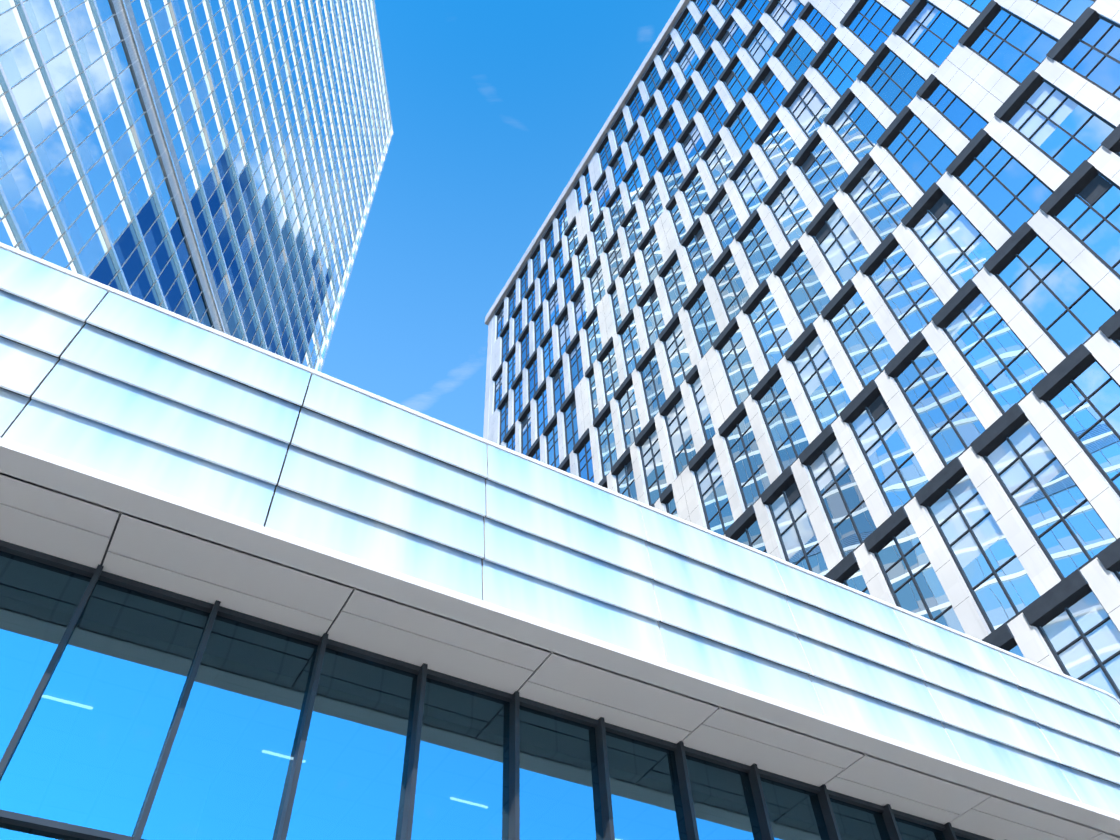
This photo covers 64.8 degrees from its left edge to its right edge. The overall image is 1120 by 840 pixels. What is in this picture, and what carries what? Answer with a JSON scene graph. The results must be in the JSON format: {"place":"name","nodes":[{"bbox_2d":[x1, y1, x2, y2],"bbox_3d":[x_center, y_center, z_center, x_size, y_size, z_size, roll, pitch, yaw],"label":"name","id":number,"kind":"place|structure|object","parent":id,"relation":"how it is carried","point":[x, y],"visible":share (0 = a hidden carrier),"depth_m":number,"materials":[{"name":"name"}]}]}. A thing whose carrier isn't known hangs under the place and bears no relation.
{"place":"outdoors","nodes":[
{"label":"outdoors","id":0,"kind":"place"},
{"bbox_2d":[0,0,393,371],"bbox_3d":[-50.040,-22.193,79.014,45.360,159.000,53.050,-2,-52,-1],"label":"tower","id":1,"kind":"structure","parent":0,"point":[218,165],"depth_m":67.89,"materials":[{"name":"blue glass"}]},
{"bbox_2d":[321,0,680,437],"label":"sky","id":2,"kind":"structure","parent":0,"point":[496,105],"materials":[{"name":"blue"}]},
{"bbox_2d":[0,473,1119,839],"bbox_3d":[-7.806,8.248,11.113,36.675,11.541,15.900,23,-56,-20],"label":"podium body","id":3,"kind":"object","parent":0,"point":[158,681],"visible":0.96,"depth_m":9.83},
{"bbox_2d":[0,242,1119,836],"bbox_3d":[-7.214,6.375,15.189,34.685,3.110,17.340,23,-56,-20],"label":"facade cladding","id":4,"kind":"structure","parent":3,"relation":"attached to","point":[122,402],"depth_m":11.31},
{"bbox_2d":[483,0,1119,700],"bbox_3d":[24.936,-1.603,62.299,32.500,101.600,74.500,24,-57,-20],"label":"tower","id":5,"kind":"structure","parent":0,"point":[829,288],"depth_m":45.65,"materials":[{"name":"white glass"}]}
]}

